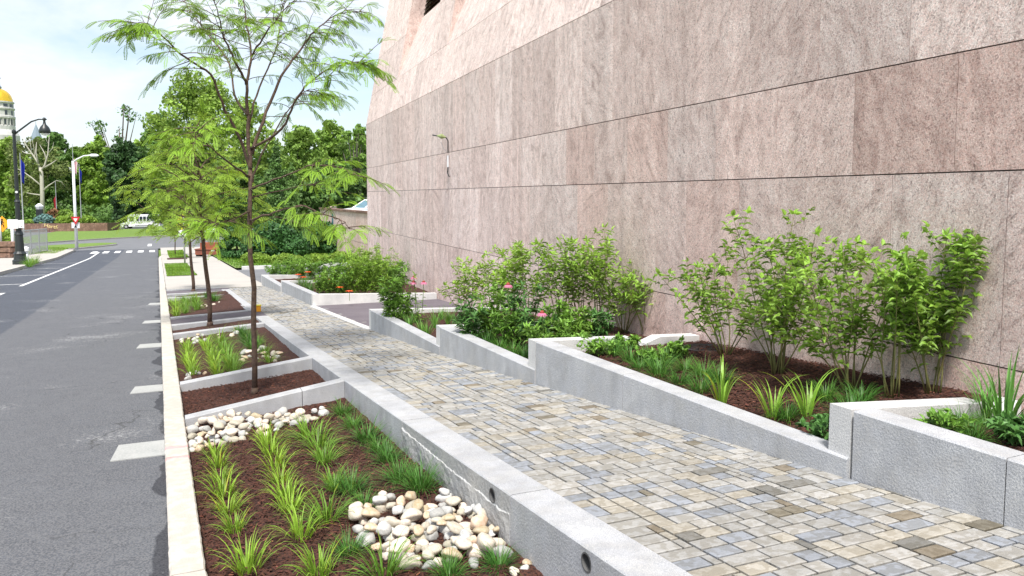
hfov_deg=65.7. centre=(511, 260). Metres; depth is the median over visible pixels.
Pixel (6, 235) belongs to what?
island shrub
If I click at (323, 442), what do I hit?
grass clump
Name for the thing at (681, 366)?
grass clump
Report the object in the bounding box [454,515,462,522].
river stone
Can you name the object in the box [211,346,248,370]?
grass clump
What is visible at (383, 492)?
river stone
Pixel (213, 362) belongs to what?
grass clump
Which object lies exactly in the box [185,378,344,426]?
cross wall
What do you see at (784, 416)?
grass clump
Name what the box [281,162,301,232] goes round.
conifer tree
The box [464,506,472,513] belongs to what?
river stone
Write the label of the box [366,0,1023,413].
stone building
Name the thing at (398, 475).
grass clump
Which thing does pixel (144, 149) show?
broadleaf tree
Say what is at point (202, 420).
river stone
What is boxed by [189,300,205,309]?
grass clump
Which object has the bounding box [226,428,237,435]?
river stone
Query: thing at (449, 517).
river stone
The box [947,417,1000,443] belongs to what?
grass clump
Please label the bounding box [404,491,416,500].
river stone
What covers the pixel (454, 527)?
river stone
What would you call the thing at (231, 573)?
bark chips
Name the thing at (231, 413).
river stone
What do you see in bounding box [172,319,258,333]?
bed soil
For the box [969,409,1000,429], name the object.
grass clump
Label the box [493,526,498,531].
river stone
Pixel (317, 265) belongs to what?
leafy perennial
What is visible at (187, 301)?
grass clump
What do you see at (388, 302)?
leafy perennial
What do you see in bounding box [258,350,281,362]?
grass clump
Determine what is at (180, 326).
cross wall
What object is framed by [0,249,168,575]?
road
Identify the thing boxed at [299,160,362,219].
broadleaf tree
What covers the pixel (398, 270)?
leafy perennial
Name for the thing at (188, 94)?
broadleaf tree
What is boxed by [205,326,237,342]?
grass clump
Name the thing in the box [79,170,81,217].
flagpole
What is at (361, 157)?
broadleaf tree
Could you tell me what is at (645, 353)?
leafy perennial
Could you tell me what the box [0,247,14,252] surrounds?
stone slab
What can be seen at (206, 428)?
river stone
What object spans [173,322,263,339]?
cross wall
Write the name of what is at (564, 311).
leafy perennial
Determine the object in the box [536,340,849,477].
planter wall
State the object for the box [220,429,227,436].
river stone
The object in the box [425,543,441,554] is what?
river stone
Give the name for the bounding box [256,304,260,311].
yellow marker
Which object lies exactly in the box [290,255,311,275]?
leafy perennial
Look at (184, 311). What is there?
grass clump
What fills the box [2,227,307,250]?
roundabout
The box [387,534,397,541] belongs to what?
river stone
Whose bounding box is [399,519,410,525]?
river stone
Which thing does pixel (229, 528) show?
grass clump
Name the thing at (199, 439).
river stone
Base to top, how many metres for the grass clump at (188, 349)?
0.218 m
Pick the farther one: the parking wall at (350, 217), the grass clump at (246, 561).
the parking wall at (350, 217)
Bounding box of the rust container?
[194,242,221,255]
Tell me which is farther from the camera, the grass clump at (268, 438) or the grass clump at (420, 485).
the grass clump at (268, 438)
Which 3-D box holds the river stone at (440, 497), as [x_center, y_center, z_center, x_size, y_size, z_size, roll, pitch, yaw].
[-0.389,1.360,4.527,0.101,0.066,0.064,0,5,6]
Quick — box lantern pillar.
[35,203,43,215]
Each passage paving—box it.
[166,288,231,293]
[170,311,267,323]
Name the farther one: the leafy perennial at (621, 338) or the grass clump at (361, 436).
the leafy perennial at (621, 338)
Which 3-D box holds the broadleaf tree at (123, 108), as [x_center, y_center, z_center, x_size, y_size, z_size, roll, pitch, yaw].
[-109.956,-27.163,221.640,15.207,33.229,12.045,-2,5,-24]
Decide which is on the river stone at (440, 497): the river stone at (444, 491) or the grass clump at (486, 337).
the river stone at (444, 491)
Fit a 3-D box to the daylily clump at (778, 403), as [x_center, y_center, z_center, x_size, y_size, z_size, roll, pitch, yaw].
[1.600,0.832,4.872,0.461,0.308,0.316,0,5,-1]
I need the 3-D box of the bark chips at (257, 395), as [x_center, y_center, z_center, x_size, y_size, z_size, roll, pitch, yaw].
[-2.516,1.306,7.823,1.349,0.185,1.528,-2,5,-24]
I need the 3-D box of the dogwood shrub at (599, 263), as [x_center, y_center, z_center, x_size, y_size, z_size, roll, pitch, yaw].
[0.990,0.197,8.780,0.559,1.257,0.884,1,5,16]
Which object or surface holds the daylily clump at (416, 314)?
on the planter soil at (433, 330)
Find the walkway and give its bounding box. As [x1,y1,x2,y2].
[229,286,1023,575]
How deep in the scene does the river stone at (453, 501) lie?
4.36 m
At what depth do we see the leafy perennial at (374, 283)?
16.88 m
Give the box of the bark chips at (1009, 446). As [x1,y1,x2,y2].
[934,417,1023,451]
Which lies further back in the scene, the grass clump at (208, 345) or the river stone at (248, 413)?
the grass clump at (208, 345)
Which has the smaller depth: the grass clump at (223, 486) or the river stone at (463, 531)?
the river stone at (463, 531)
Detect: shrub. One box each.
[2,229,14,240]
[24,219,35,223]
[32,214,55,223]
[46,208,58,217]
[54,216,64,222]
[55,209,73,216]
[64,213,73,222]
[78,215,98,222]
[240,252,271,263]
[270,253,304,263]
[301,253,333,262]
[332,251,357,260]
[436,256,486,311]
[461,244,513,321]
[481,243,531,318]
[501,237,560,319]
[531,234,589,312]
[560,236,608,318]
[575,223,621,327]
[590,257,642,332]
[613,267,654,333]
[647,243,780,356]
[713,205,846,374]
[753,235,917,391]
[839,239,931,398]
[877,220,990,394]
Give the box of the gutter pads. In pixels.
[110,303,164,461]
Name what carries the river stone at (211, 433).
on the river stone at (215, 436)
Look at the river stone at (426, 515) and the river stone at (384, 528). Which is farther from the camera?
the river stone at (426, 515)
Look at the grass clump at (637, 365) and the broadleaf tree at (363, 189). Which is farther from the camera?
the broadleaf tree at (363, 189)
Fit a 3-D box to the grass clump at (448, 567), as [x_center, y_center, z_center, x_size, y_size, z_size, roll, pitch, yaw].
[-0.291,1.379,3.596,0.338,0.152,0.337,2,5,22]
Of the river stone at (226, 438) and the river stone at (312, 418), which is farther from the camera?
the river stone at (312, 418)
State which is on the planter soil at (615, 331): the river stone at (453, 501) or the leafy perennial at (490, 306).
the leafy perennial at (490, 306)
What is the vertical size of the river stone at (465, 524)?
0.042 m
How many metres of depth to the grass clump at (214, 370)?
9.07 m
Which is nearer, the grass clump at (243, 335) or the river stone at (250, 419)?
the river stone at (250, 419)
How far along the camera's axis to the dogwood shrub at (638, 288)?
8.57 m
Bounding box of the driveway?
[237,265,364,281]
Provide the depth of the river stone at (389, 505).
4.40 m
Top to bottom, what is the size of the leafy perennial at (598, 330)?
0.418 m
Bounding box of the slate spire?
[31,124,41,139]
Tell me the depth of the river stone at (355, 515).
4.28 m
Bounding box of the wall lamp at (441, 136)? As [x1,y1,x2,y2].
[432,134,449,176]
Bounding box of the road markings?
[0,244,154,294]
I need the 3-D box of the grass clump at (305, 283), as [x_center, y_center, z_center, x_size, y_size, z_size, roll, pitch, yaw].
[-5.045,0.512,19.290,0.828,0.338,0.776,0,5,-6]
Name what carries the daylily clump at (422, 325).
on the planter soil at (433, 330)
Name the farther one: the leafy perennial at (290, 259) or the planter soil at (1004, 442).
the leafy perennial at (290, 259)
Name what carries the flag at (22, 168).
attached to the flagpole at (21, 194)
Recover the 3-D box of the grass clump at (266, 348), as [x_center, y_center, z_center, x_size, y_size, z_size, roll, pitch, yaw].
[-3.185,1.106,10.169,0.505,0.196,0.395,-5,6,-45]
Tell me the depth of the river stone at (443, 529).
4.07 m
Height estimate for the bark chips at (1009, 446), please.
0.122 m
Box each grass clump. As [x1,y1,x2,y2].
[22,257,36,266]
[166,304,181,315]
[167,297,190,307]
[172,348,203,363]
[176,295,187,302]
[177,338,196,352]
[177,359,203,374]
[178,294,194,305]
[178,300,197,309]
[178,336,196,349]
[179,305,191,313]
[180,347,195,357]
[180,351,202,367]
[185,297,202,305]
[187,292,202,299]
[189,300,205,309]
[191,436,237,456]
[192,465,247,499]
[194,336,209,345]
[195,445,231,467]
[196,335,220,349]
[198,354,225,368]
[199,348,223,363]
[199,460,240,482]
[199,488,254,515]
[201,289,223,298]
[202,344,219,354]
[204,359,226,374]
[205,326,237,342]
[205,346,225,358]
[206,522,296,575]
[207,336,237,353]
[207,342,245,358]
[207,505,257,534]
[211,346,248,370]
[212,291,219,300]
[215,337,234,347]
[216,353,248,371]
[219,348,244,361]
[228,323,246,332]
[232,330,250,339]
[234,325,248,335]
[236,328,264,345]
[240,335,268,349]
[243,416,290,445]
[245,429,289,456]
[250,343,279,352]
[256,469,310,500]
[257,444,300,471]
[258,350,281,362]
[258,499,335,542]
[259,458,302,484]
[262,476,323,514]
[273,405,342,440]
[277,483,361,534]
[278,534,349,575]
[283,414,353,450]
[295,277,313,286]
[303,430,356,469]
[305,280,315,290]
[309,457,360,497]
[318,461,381,499]
[321,522,377,564]
[322,397,359,416]
[325,527,432,575]
[334,407,368,432]
[338,483,389,514]
[339,413,393,449]
[359,431,399,453]
[363,437,409,466]
[367,452,428,490]
[386,452,450,497]
[417,547,478,575]
[467,538,523,575]
[473,327,506,343]
[486,335,510,348]
[498,338,525,353]
[506,343,527,358]
[590,334,630,356]
[610,341,649,362]
[618,354,655,370]
[640,350,683,380]
[651,347,683,365]
[659,366,697,385]
[666,355,704,372]
[672,372,724,395]
[679,355,733,378]
[696,361,746,384]
[760,393,816,426]
[794,375,847,403]
[818,384,881,411]
[824,378,888,401]
[932,399,993,433]
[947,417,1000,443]
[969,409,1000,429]
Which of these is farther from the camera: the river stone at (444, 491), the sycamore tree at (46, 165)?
the sycamore tree at (46, 165)
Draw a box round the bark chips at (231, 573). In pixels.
[191,398,538,575]
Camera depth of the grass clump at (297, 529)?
4.21 m
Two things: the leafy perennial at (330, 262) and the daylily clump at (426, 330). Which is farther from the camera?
the leafy perennial at (330, 262)
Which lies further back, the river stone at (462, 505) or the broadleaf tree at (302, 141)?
the broadleaf tree at (302, 141)
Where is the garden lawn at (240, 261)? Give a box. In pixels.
[213,246,310,267]
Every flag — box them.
[21,160,24,183]
[73,159,76,172]
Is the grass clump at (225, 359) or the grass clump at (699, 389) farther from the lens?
the grass clump at (225, 359)
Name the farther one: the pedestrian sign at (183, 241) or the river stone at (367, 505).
the pedestrian sign at (183, 241)
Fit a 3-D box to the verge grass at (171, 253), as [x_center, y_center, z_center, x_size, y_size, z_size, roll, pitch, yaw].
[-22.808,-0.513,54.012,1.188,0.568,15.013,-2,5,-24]
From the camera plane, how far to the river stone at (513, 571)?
3.55 m
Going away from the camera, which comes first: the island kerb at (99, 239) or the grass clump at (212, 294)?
the grass clump at (212, 294)
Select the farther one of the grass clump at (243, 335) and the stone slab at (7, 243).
the stone slab at (7, 243)
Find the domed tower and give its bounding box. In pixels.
[0,78,19,143]
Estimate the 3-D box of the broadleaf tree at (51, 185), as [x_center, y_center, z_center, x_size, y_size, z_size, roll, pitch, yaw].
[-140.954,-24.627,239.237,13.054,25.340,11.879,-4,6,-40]
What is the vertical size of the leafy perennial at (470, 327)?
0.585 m
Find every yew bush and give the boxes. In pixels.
[218,224,246,258]
[239,220,307,257]
[298,221,336,253]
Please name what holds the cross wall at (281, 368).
on the ground at (159, 252)
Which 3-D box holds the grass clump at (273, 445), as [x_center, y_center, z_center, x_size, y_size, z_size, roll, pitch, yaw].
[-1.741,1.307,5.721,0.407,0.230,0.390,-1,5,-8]
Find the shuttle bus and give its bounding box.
[122,214,162,228]
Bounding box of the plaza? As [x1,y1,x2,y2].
[320,299,460,325]
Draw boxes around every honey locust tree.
[83,0,399,394]
[103,111,282,325]
[145,173,221,290]
[147,214,196,253]
[162,216,199,254]
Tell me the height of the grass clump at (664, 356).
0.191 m
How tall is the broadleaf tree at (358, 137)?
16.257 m
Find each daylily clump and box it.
[401,312,421,324]
[412,306,421,322]
[413,316,428,330]
[421,321,434,334]
[423,306,445,327]
[437,306,453,324]
[437,308,445,319]
[699,359,739,402]
[741,373,801,419]
[763,368,837,418]
[950,344,1023,416]
[956,367,1004,417]
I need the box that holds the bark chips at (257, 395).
[182,369,323,414]
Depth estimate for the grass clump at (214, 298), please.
17.96 m
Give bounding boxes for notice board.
[7,219,17,228]
[18,220,23,227]
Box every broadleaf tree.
[0,136,38,218]
[27,136,65,211]
[39,131,72,209]
[64,146,86,209]
[74,134,110,215]
[86,104,140,148]
[101,137,149,222]
[133,131,160,213]
[136,111,187,230]
[140,66,261,232]
[198,156,262,230]
[217,95,283,226]
[252,169,310,222]
[270,125,330,230]
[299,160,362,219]
[311,119,361,194]
[337,123,366,194]
[349,132,366,194]
[359,164,366,199]
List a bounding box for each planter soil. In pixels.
[275,276,357,282]
[297,279,430,293]
[399,309,543,337]
[478,326,646,356]
[936,417,1023,451]
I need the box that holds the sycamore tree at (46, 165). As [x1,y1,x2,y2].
[3,136,71,213]
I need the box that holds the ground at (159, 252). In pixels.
[8,208,259,287]
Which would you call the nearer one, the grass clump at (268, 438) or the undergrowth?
the grass clump at (268, 438)
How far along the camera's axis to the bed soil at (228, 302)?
16.63 m
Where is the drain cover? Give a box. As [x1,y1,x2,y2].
[683,343,724,351]
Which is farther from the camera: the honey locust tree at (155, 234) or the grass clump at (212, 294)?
the honey locust tree at (155, 234)
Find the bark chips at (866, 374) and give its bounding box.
[584,340,987,433]
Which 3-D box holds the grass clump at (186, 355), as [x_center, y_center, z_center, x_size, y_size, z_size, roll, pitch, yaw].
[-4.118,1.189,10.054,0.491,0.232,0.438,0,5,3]
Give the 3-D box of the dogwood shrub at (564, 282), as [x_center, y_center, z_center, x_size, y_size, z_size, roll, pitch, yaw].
[0.542,0.253,9.142,0.638,1.106,0.826,-2,5,-24]
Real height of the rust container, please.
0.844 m
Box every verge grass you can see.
[164,262,196,275]
[167,249,188,257]
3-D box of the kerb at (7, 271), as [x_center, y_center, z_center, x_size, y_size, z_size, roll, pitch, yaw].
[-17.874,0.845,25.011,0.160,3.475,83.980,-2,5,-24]
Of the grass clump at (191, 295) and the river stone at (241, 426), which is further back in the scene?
the grass clump at (191, 295)
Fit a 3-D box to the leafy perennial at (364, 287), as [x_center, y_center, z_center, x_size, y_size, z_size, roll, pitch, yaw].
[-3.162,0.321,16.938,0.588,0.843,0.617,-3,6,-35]
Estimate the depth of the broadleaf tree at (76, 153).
237.65 m
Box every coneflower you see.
[410,280,425,320]
[411,275,420,314]
[418,280,426,320]
[502,282,514,344]
[537,310,546,336]
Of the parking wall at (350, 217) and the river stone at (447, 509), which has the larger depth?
the parking wall at (350, 217)
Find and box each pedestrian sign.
[0,216,7,240]
[177,214,185,262]
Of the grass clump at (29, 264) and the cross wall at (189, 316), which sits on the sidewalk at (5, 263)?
the grass clump at (29, 264)
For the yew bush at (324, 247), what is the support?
on the garden lawn at (240, 261)
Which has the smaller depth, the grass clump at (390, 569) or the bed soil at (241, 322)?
the grass clump at (390, 569)
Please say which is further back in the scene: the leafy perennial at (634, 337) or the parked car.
the parked car
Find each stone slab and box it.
[0,241,14,246]
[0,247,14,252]
[0,252,13,257]
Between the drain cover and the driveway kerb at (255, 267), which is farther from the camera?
the driveway kerb at (255, 267)
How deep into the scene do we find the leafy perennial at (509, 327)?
8.29 m
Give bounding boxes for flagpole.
[19,153,24,235]
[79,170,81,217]
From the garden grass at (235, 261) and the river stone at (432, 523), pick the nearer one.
the river stone at (432, 523)
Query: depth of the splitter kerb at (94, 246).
70.58 m
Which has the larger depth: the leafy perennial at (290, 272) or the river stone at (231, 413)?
the leafy perennial at (290, 272)
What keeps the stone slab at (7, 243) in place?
on the stone slab at (7, 249)
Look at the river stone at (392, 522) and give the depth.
4.09 m
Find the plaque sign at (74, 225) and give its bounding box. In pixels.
[71,222,79,227]
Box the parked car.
[346,199,366,209]
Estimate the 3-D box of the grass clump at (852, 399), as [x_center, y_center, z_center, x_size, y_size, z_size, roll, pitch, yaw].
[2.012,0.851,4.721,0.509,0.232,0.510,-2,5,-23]
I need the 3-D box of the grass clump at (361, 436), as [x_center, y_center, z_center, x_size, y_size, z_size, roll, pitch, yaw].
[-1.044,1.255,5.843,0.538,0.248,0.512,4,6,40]
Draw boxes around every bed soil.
[168,294,244,316]
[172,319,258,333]
[174,327,298,383]
[176,291,227,296]
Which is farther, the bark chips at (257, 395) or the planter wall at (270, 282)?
the planter wall at (270, 282)
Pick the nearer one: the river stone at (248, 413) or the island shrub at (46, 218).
the river stone at (248, 413)
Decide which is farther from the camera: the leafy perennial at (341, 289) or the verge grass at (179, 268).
the verge grass at (179, 268)
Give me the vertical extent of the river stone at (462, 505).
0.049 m
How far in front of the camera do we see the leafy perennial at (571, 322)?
7.83 m
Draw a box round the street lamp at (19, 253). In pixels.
[12,117,50,264]
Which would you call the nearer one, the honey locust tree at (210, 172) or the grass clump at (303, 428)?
the grass clump at (303, 428)
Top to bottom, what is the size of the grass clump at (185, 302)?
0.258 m
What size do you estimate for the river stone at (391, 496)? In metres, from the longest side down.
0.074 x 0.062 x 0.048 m
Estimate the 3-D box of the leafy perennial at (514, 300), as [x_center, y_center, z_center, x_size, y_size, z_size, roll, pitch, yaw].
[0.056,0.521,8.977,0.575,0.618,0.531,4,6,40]
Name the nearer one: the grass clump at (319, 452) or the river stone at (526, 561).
the river stone at (526, 561)
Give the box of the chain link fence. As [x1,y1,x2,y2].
[14,228,47,253]
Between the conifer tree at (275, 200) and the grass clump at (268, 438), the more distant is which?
the conifer tree at (275, 200)
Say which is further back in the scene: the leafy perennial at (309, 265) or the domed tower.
the domed tower
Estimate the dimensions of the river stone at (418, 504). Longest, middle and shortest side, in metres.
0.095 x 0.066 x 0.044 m
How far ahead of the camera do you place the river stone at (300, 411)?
6.71 m
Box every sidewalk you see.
[0,249,72,270]
[160,247,261,289]
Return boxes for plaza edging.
[311,306,369,329]
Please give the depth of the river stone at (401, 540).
3.84 m
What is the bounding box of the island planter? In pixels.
[15,222,119,231]
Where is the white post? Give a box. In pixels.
[11,229,13,240]
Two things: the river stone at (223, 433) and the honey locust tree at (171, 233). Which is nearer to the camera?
the river stone at (223, 433)
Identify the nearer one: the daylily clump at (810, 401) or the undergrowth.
the daylily clump at (810, 401)
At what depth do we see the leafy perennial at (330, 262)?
19.92 m
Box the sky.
[0,0,388,175]
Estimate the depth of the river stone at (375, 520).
4.19 m
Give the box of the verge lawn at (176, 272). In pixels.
[165,263,190,275]
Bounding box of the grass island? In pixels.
[23,228,206,242]
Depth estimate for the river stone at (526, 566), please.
3.59 m
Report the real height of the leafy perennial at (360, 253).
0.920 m
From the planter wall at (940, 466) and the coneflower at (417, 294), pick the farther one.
the coneflower at (417, 294)
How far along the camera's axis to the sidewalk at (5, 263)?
51.13 m
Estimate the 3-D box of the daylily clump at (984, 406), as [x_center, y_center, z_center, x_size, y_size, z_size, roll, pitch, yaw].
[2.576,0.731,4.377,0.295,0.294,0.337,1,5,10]
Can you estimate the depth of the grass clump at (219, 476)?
5.29 m
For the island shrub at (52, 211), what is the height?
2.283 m
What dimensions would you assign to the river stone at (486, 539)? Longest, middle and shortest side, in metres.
0.119 x 0.088 x 0.085 m
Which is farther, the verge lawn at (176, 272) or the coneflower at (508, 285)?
the verge lawn at (176, 272)
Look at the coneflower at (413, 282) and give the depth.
10.84 m
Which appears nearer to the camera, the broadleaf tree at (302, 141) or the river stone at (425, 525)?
the river stone at (425, 525)
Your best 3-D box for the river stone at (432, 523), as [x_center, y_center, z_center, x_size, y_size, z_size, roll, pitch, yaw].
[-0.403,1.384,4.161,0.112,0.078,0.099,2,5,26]
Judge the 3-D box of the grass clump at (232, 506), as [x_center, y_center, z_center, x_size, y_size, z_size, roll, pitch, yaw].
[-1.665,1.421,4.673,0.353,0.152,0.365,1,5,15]
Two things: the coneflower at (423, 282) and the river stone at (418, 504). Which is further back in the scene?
the coneflower at (423, 282)
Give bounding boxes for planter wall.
[262,275,281,291]
[282,281,317,304]
[371,310,439,354]
[440,326,534,383]
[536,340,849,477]
[852,407,1023,530]
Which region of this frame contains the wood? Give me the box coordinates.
[24,133,353,221]
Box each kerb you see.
[0,250,74,274]
[25,235,176,244]
[69,244,115,249]
[159,248,207,575]
[242,263,349,269]
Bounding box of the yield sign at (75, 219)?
[71,217,79,223]
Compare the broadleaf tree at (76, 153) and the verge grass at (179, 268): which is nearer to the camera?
the verge grass at (179, 268)
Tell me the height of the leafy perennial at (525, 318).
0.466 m
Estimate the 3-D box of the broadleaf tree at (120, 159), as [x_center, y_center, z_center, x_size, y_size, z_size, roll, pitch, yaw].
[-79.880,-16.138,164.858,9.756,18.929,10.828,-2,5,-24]
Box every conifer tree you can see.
[265,141,283,224]
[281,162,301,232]
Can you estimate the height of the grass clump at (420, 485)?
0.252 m
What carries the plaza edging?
on the paver bed
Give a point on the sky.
(48, 69)
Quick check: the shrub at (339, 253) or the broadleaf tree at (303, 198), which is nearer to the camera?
the shrub at (339, 253)
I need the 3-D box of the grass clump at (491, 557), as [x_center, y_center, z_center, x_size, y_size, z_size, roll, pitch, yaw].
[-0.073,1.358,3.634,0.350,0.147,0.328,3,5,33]
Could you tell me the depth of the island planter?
134.87 m
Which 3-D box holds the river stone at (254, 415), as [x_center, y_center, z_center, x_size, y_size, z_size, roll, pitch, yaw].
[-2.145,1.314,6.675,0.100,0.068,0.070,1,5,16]
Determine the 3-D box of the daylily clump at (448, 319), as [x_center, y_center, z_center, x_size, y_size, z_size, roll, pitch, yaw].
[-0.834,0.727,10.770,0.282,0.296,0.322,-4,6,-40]
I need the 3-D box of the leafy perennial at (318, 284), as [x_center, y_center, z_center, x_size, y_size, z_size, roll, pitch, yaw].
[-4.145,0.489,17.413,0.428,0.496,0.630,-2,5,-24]
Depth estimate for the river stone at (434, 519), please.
4.10 m
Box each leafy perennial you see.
[264,261,278,274]
[274,262,289,274]
[275,254,293,269]
[281,265,298,274]
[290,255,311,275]
[293,257,308,269]
[304,260,320,277]
[312,256,333,278]
[313,273,327,292]
[320,266,341,293]
[323,254,344,279]
[327,266,354,292]
[334,249,356,282]
[341,251,366,292]
[344,255,369,281]
[345,247,366,276]
[351,256,380,292]
[360,242,382,278]
[363,251,388,292]
[365,244,389,276]
[370,255,400,289]
[374,272,402,318]
[378,247,401,282]
[383,259,411,292]
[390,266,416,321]
[450,292,488,336]
[473,281,506,340]
[488,301,534,346]
[499,279,546,330]
[516,304,557,347]
[520,320,556,342]
[536,298,577,337]
[553,315,585,337]
[563,331,592,338]
[567,305,598,335]
[576,336,615,356]
[579,307,615,336]
[601,331,635,350]
[614,334,640,349]
[635,346,671,365]
[657,335,690,358]
[794,409,829,440]
[912,407,979,435]
[984,409,1023,446]
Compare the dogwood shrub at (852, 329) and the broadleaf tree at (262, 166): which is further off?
the broadleaf tree at (262, 166)
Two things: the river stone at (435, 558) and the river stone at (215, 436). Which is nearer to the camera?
the river stone at (435, 558)
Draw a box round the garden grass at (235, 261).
[215,253,346,266]
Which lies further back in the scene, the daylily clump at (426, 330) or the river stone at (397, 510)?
the daylily clump at (426, 330)
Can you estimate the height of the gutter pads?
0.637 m
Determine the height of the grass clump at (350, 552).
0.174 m
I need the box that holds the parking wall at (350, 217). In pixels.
[319,206,367,256]
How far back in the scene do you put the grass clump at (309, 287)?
18.15 m
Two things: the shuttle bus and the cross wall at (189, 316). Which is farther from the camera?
the shuttle bus
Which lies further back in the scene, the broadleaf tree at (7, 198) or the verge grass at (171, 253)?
the broadleaf tree at (7, 198)
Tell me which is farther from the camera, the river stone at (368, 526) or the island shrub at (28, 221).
the island shrub at (28, 221)
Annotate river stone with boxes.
[187,425,198,433]
[187,433,197,439]
[188,439,196,447]
[194,445,203,451]
[197,437,203,443]
[198,417,207,423]
[202,425,211,431]
[207,416,217,424]
[207,430,214,435]
[209,434,219,439]
[213,422,224,429]
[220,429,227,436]
[222,435,234,442]
[226,409,235,417]
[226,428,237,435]
[228,436,238,442]
[229,420,241,425]
[233,416,243,419]
[238,423,249,429]
[238,430,245,435]
[238,436,245,441]
[244,411,251,416]
[247,416,255,423]
[250,412,262,417]
[253,418,262,424]
[254,422,262,427]
[263,413,274,419]
[274,411,281,418]
[274,421,283,428]
[277,407,287,415]
[289,413,299,419]
[289,419,297,425]
[295,408,304,415]
[309,416,317,421]
[318,409,329,415]
[348,505,363,520]
[349,501,362,507]
[352,524,363,533]
[356,530,375,546]
[359,517,367,524]
[361,507,380,517]
[363,503,371,507]
[363,523,376,531]
[369,518,378,524]
[370,542,381,550]
[372,495,387,505]
[375,502,386,512]
[376,520,391,535]
[378,490,387,494]
[382,516,396,520]
[382,541,390,550]
[382,551,391,559]
[383,527,394,541]
[386,493,395,500]
[386,502,395,509]
[386,545,398,552]
[387,518,400,526]
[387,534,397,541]
[391,536,410,551]
[392,505,403,514]
[392,525,409,537]
[393,551,408,563]
[396,495,405,506]
[398,556,422,569]
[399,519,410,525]
[400,508,422,521]
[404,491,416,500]
[405,500,413,508]
[405,544,414,552]
[411,533,425,541]
[412,499,423,509]
[413,524,423,535]
[414,544,421,554]
[416,539,428,545]
[421,522,429,530]
[421,559,436,570]
[422,550,433,559]
[423,505,428,512]
[423,511,429,518]
[424,530,438,541]
[425,518,439,531]
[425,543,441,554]
[426,503,437,508]
[426,525,436,533]
[429,507,444,518]
[431,517,442,522]
[432,557,443,567]
[435,493,451,501]
[436,519,446,525]
[438,502,446,506]
[439,488,449,495]
[440,521,449,534]
[441,506,452,514]
[441,547,462,560]
[442,513,455,520]
[443,540,463,550]
[444,532,454,540]
[445,496,460,505]
[446,521,463,534]
[450,536,459,545]
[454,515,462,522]
[454,538,472,549]
[457,508,465,516]
[458,502,466,508]
[459,522,470,527]
[460,529,470,535]
[460,534,469,538]
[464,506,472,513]
[464,527,475,534]
[466,512,475,518]
[466,543,486,559]
[468,535,476,543]
[468,557,478,568]
[470,514,487,529]
[471,525,488,533]
[472,503,481,513]
[476,532,495,552]
[477,508,485,514]
[488,530,495,537]
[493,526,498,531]
[493,538,506,546]
[493,545,513,557]
[509,566,518,575]
[520,564,528,569]
[522,559,531,564]
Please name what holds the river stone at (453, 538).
on the bark chips at (231, 573)
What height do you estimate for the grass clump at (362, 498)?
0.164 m
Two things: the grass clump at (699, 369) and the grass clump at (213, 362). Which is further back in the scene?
the grass clump at (213, 362)
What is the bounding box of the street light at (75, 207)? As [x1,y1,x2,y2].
[72,154,98,249]
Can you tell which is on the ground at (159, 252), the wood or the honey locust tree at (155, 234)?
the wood
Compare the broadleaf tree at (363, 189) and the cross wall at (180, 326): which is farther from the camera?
the broadleaf tree at (363, 189)
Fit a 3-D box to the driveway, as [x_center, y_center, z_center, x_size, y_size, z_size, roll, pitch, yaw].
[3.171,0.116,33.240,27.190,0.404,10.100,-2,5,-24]
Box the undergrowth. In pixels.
[0,201,260,228]
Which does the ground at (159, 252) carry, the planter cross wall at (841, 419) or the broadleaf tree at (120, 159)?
the planter cross wall at (841, 419)
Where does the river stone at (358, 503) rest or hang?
on the river stone
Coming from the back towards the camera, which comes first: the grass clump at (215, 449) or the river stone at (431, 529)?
the grass clump at (215, 449)
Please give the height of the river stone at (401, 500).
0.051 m
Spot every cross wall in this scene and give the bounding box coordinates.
[166,287,218,290]
[167,291,223,297]
[167,295,215,299]
[170,310,247,319]
[171,316,250,330]
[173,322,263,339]
[180,356,311,391]
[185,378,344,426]
[261,275,319,284]
[281,280,338,285]
[311,292,436,305]
[369,307,507,328]
[436,321,591,345]
[528,333,699,383]
[828,397,1020,477]
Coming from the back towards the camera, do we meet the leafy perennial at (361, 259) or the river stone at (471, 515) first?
the leafy perennial at (361, 259)
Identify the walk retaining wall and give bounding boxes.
[222,289,250,310]
[256,316,692,575]
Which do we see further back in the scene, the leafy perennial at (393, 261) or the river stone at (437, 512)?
the leafy perennial at (393, 261)
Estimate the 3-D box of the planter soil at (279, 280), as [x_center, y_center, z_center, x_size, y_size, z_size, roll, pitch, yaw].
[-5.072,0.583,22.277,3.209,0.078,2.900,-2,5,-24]
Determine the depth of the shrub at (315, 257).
35.14 m

